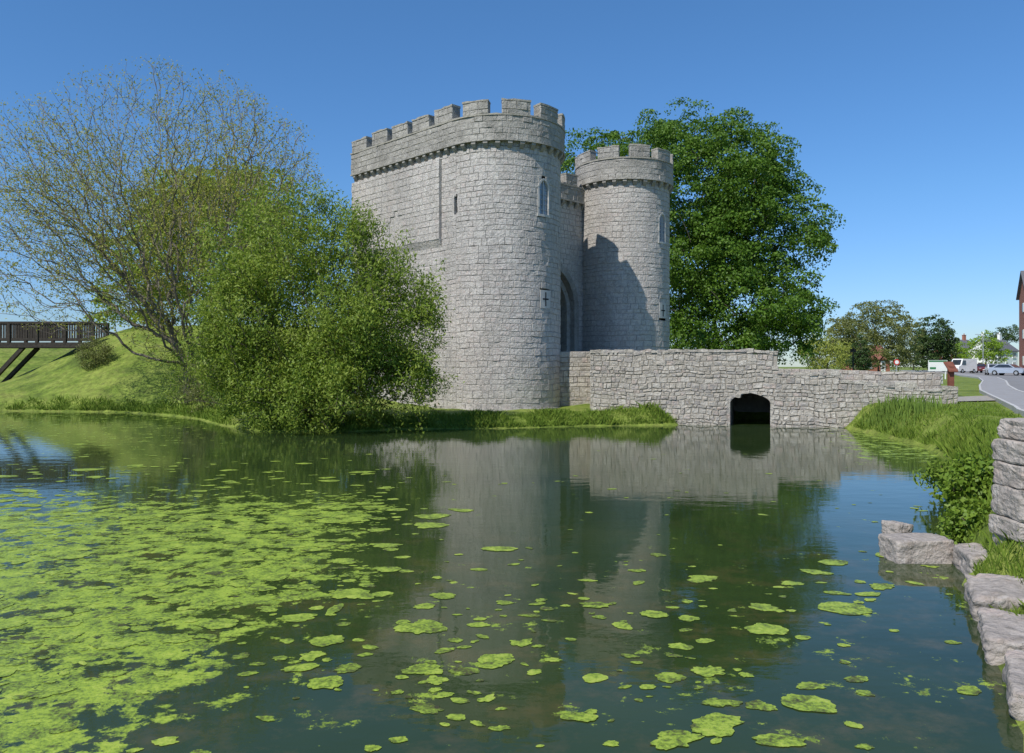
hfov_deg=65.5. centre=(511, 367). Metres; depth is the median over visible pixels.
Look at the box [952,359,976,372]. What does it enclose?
parked van
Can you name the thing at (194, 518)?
algae mat
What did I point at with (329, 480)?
algae mat
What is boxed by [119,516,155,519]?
algae mat
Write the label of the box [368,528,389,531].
algae mat
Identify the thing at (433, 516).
algae mat
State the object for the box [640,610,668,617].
algae mat
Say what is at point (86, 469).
algae mat
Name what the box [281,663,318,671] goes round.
algae mat
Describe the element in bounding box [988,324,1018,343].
green tree
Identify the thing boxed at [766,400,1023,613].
bank grass
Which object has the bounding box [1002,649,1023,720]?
edge stone
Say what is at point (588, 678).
algae flecks
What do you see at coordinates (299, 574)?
algae mat
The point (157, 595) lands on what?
algae mat
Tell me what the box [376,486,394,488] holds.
algae mat
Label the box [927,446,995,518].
ivy shrub
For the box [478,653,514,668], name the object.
algae mat
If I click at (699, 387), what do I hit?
stone causeway bridge
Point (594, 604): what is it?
algae mat
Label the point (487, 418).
shore weeds
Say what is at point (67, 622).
algae mat
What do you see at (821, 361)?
willow tree
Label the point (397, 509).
algae mat
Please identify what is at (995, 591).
edge stone
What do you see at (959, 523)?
ivy shrub
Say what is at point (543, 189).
window
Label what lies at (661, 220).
window
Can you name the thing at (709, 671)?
algae mat
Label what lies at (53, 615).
algae mat
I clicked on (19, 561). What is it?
algae mat
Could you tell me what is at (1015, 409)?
kerb
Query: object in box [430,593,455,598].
algae mat
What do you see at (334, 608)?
algae mat
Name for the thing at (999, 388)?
pavement
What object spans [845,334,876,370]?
conifer tree
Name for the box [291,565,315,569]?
algae mat
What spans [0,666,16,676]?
algae mat
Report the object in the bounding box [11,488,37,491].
algae mat
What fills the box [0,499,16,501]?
algae mat
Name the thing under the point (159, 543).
algae mat
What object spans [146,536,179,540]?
algae mat
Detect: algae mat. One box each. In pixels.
[0,475,18,477]
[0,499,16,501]
[0,601,14,608]
[0,620,26,628]
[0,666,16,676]
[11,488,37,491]
[11,559,32,563]
[20,503,41,506]
[21,684,76,698]
[35,611,72,618]
[44,618,82,627]
[54,551,93,558]
[58,631,84,640]
[74,468,102,470]
[76,493,99,495]
[90,563,111,568]
[91,639,143,649]
[96,508,126,511]
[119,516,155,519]
[139,508,155,509]
[143,581,168,586]
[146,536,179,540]
[147,593,172,597]
[150,542,169,543]
[154,595,189,603]
[159,633,193,643]
[177,534,195,537]
[182,517,203,519]
[198,618,238,628]
[218,496,243,498]
[227,579,253,586]
[228,524,266,529]
[233,555,265,561]
[237,522,255,524]
[245,586,276,590]
[250,511,270,514]
[264,574,287,580]
[270,596,300,601]
[276,613,317,621]
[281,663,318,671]
[290,572,310,577]
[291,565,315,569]
[292,536,312,537]
[296,523,323,525]
[296,584,320,589]
[301,548,321,550]
[307,675,343,688]
[309,635,343,646]
[313,542,336,546]
[318,480,339,481]
[325,520,354,522]
[325,603,343,614]
[326,538,354,541]
[327,558,355,563]
[329,588,373,598]
[349,471,371,472]
[350,503,373,504]
[363,505,384,507]
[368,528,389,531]
[370,543,402,547]
[372,567,401,571]
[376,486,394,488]
[386,508,407,510]
[393,619,447,633]
[401,663,442,673]
[414,514,450,518]
[414,522,447,527]
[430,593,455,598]
[450,508,472,511]
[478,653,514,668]
[480,546,517,550]
[560,712,597,721]
[581,602,609,607]
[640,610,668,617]
[650,730,704,749]
[687,575,716,582]
[690,665,725,676]
[690,712,743,736]
[702,698,742,706]
[744,623,788,634]
[748,603,777,610]
[752,733,805,746]
[781,693,836,712]
[800,569,833,574]
[818,559,847,564]
[818,601,872,614]
[824,591,849,594]
[855,592,880,595]
[869,583,894,589]
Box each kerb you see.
[890,370,1023,416]
[908,370,1023,392]
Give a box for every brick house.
[842,345,889,371]
[1016,271,1023,373]
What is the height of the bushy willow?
10.347 m
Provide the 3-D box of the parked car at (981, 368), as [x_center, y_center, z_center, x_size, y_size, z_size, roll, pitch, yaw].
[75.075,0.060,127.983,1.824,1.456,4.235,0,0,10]
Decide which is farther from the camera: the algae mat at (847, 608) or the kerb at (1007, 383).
the kerb at (1007, 383)
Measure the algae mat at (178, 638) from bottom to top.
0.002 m
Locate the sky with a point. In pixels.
(909, 114)
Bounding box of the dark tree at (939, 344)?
[908,314,959,371]
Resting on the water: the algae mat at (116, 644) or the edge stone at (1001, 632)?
the algae mat at (116, 644)
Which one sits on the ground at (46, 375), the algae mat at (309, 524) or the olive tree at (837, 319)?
the olive tree at (837, 319)
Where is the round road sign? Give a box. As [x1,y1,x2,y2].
[894,359,899,371]
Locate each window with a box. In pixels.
[535,178,549,217]
[658,212,666,244]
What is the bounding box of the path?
[958,396,993,400]
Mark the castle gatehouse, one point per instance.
(545, 261)
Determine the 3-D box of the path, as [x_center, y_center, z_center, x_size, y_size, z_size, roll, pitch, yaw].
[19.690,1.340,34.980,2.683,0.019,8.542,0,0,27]
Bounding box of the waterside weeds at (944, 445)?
[851,401,998,527]
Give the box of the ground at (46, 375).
[0,325,1023,734]
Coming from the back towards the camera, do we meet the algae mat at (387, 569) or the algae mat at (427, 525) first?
the algae mat at (427, 525)
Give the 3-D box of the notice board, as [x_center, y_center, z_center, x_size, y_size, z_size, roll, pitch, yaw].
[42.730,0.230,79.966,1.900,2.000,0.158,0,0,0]
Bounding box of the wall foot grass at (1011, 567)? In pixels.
[973,530,1023,615]
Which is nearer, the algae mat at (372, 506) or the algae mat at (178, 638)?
the algae mat at (178, 638)
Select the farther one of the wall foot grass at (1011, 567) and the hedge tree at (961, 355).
the hedge tree at (961, 355)
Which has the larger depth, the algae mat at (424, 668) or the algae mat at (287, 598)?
the algae mat at (287, 598)
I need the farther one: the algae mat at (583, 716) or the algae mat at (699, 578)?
the algae mat at (699, 578)
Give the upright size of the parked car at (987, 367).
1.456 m
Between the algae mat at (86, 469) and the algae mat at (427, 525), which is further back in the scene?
the algae mat at (86, 469)
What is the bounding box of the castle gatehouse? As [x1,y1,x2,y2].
[350,98,673,410]
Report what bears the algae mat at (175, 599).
on the water
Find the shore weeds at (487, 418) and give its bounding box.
[250,401,677,430]
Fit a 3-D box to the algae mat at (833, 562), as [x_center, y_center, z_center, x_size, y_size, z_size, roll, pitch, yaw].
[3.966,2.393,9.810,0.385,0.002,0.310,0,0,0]
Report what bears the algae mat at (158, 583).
on the water
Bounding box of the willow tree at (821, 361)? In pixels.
[797,334,851,369]
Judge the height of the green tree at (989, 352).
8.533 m
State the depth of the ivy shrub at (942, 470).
14.46 m
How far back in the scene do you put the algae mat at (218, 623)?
7.46 m
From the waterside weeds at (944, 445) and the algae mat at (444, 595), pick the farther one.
the waterside weeds at (944, 445)
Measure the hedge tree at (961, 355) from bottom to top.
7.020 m
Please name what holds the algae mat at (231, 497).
on the water
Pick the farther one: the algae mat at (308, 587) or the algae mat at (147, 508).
the algae mat at (147, 508)
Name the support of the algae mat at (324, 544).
on the water
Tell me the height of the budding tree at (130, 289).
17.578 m
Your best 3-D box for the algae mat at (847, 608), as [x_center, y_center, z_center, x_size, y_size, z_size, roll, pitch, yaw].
[3.310,2.393,7.941,0.524,0.002,0.444,0,0,0]
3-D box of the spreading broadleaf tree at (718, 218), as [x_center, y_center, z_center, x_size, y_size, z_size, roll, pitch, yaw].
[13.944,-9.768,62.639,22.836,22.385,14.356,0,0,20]
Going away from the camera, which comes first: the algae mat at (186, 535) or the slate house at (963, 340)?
the algae mat at (186, 535)
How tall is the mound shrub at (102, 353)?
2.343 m
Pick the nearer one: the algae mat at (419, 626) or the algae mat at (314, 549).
the algae mat at (419, 626)
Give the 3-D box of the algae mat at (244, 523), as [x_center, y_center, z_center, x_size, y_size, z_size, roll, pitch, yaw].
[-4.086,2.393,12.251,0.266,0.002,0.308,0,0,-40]
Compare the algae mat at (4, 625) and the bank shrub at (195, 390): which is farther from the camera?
the bank shrub at (195, 390)
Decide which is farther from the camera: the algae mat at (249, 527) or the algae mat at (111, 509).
the algae mat at (111, 509)
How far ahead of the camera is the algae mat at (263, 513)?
13.17 m
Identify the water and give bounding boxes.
[0,411,1023,752]
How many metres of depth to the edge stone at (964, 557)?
9.34 m
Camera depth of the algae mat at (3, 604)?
8.09 m
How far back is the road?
86.02 m
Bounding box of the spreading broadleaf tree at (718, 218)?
[560,97,845,365]
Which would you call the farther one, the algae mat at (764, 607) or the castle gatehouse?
the castle gatehouse
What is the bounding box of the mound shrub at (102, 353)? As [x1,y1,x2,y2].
[72,337,115,369]
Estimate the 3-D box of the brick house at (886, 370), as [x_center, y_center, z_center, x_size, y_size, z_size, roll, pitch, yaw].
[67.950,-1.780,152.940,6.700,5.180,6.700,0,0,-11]
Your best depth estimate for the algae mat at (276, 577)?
9.09 m
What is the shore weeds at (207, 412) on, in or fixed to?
on the ground at (46, 375)
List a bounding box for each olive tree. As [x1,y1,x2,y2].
[822,317,867,369]
[825,300,925,371]
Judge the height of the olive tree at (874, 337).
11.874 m
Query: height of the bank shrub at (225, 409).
2.814 m
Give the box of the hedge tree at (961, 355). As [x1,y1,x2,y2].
[944,341,972,358]
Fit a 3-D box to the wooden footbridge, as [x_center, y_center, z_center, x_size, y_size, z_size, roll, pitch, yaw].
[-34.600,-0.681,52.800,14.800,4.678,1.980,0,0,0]
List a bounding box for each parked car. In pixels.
[969,364,985,372]
[985,364,999,374]
[988,364,1023,375]
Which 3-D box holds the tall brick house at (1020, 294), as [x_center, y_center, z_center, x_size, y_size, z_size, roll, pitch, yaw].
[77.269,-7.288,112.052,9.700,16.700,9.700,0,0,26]
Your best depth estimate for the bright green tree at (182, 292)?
54.53 m
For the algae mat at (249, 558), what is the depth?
10.00 m
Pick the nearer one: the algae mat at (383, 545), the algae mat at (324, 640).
the algae mat at (324, 640)
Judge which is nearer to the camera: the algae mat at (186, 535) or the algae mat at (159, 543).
the algae mat at (159, 543)
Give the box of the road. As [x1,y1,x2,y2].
[911,370,1023,390]
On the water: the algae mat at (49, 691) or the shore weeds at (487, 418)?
the algae mat at (49, 691)
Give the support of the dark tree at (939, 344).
on the ground at (46, 375)
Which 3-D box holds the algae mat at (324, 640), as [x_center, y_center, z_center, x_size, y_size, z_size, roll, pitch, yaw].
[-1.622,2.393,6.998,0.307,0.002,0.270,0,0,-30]
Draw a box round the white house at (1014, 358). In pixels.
[965,332,1018,364]
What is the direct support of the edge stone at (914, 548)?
on the ground at (46, 375)
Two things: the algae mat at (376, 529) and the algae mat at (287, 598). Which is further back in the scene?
the algae mat at (376, 529)
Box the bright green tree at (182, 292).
[80,155,328,331]
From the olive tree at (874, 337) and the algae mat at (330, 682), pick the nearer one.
the algae mat at (330, 682)
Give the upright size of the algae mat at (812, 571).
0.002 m
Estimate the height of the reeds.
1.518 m
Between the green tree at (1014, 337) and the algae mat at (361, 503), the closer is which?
the algae mat at (361, 503)
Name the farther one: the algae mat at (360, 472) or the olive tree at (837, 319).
the olive tree at (837, 319)
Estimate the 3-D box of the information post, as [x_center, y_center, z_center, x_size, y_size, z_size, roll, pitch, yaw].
[20.936,0.567,38.000,0.440,1.730,0.500,0,0,0]
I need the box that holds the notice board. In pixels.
[928,360,946,378]
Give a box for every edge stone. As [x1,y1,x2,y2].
[878,533,954,563]
[881,520,913,533]
[951,543,987,574]
[964,573,1023,621]
[977,607,1023,665]
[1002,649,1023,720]
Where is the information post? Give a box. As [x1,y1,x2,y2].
[943,362,957,385]
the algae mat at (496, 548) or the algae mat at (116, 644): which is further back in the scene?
the algae mat at (496, 548)
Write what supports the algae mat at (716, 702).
on the water
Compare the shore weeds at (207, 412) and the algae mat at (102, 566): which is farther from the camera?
the shore weeds at (207, 412)
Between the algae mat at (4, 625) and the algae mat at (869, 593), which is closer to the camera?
the algae mat at (4, 625)
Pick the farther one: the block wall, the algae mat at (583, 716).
the block wall
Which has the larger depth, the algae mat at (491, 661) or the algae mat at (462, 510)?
the algae mat at (462, 510)
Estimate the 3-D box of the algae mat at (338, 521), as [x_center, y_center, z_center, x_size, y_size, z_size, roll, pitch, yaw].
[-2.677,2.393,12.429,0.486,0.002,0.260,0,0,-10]
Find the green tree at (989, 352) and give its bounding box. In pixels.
[965,329,1012,363]
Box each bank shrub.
[148,338,210,412]
[173,358,234,417]
[202,378,276,420]
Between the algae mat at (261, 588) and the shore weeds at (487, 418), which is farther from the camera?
the shore weeds at (487, 418)
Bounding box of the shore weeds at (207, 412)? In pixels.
[2,394,241,424]
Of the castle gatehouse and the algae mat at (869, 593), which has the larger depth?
the castle gatehouse
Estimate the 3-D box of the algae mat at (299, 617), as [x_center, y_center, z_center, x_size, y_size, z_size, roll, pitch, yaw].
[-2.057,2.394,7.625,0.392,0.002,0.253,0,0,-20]
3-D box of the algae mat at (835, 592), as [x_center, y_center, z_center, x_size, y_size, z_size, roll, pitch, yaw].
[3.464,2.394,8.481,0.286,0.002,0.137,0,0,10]
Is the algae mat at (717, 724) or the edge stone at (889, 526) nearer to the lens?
the algae mat at (717, 724)
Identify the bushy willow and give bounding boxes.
[169,171,464,434]
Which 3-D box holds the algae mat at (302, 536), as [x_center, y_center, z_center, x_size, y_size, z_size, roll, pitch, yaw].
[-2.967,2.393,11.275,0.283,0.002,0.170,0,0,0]
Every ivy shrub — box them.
[912,455,986,498]
[924,497,991,544]
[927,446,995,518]
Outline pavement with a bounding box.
[901,370,1023,408]
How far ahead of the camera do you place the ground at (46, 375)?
45.66 m
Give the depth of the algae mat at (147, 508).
13.55 m
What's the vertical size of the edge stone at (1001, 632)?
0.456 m
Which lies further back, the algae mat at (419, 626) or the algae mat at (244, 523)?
the algae mat at (244, 523)
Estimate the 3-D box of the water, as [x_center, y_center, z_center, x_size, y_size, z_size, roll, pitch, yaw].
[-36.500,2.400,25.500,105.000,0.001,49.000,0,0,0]
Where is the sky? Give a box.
[0,0,1023,366]
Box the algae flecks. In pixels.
[0,454,981,752]
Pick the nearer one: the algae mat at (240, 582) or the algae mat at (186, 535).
the algae mat at (240, 582)
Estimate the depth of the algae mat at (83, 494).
15.05 m
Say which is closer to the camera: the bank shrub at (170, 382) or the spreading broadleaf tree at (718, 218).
the bank shrub at (170, 382)
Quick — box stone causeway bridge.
[552,348,957,427]
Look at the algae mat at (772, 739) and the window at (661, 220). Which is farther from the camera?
the window at (661, 220)
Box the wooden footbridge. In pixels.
[0,321,108,382]
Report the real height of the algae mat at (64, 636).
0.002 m
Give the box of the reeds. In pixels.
[860,391,969,432]
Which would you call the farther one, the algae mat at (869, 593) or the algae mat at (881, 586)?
the algae mat at (881, 586)
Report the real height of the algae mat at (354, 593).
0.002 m
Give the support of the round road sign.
on the ground at (46, 375)
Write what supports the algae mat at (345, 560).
on the water
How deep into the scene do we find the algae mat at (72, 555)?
10.21 m
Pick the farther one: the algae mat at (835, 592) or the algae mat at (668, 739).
the algae mat at (835, 592)
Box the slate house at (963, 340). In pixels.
[934,333,971,359]
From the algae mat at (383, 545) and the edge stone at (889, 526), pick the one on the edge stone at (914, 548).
the edge stone at (889, 526)
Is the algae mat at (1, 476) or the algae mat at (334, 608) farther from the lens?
the algae mat at (1, 476)
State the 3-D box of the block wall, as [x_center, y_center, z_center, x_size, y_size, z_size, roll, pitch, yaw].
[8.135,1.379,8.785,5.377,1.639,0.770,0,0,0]
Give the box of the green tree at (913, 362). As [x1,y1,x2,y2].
[894,325,926,369]
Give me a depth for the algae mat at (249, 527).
11.94 m
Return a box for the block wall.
[988,418,1023,546]
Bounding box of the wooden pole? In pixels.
[850,347,855,369]
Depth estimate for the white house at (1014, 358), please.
186.42 m
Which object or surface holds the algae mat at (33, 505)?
on the water
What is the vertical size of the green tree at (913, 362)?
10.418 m
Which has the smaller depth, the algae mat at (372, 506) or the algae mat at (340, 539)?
the algae mat at (340, 539)
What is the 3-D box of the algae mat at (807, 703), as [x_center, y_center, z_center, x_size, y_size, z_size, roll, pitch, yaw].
[2.116,2.393,5.691,0.377,0.002,0.292,0,0,13]
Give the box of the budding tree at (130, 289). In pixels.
[0,55,327,402]
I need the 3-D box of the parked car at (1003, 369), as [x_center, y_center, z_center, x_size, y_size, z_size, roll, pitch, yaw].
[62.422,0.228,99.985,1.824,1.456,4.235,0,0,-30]
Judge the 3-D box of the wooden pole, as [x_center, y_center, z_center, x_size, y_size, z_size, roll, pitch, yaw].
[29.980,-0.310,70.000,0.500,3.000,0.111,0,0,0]
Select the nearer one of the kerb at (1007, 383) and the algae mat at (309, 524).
the algae mat at (309, 524)
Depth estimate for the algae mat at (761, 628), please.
7.28 m

